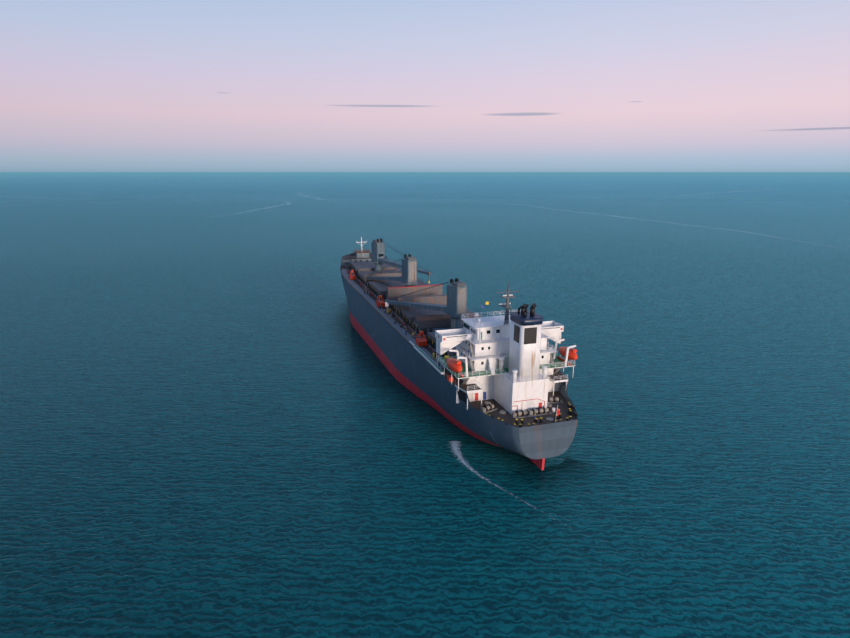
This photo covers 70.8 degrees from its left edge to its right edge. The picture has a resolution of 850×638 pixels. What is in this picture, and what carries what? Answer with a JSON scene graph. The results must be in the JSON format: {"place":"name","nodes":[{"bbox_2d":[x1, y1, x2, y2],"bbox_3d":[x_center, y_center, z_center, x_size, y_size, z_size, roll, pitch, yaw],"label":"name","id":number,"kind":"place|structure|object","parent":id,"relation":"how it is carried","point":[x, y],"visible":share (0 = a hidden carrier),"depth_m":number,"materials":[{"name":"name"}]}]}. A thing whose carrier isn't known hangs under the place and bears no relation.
{"place":"outdoors","nodes":[
{"label":"outdoors","id":0,"kind":"place"},
{"bbox_2d":[0,172,849,637],"bbox_3d":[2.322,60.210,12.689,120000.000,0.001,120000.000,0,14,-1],"label":"ocean","id":1,"kind":"structure","parent":0,"point":[214,422],"depth_m":153.94,"materials":[{"name":"teal liquid"}]},
{"bbox_2d":[7,187,831,246],"bbox_3d":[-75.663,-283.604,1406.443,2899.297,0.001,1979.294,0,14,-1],"label":"wind streaks","id":2,"kind":"object","parent":1,"relation":"on","point":[525,205],"visible":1,"depth_m":1024.97,"materials":[{"name":"liquid"}]},
{"bbox_2d":[340,237,577,469],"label":"bulk carrier","id":3,"kind":"object","parent":1,"relation":"in","point":[503,382],"visible":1,"depth_m":139.39,"materials":[{"name":"metal"}]},
{"bbox_2d":[350,321,602,494],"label":"hull reflection","id":4,"kind":"object","parent":1,"relation":"on","point":[460,431],"visible":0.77,"depth_m":138.60,"materials":[{"name":"teal liquid"}]},
{"bbox_2d":[447,441,604,544],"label":"wake foam","id":5,"kind":"object","parent":1,"relation":"on","point":[455,445],"visible":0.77,"depth_m":133.27,"materials":[{"name":"white"}]},
{"bbox_2d":[0,0,849,171],"label":"sky","id":6,"kind":"structure","parent":0,"point":[86,85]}
]}

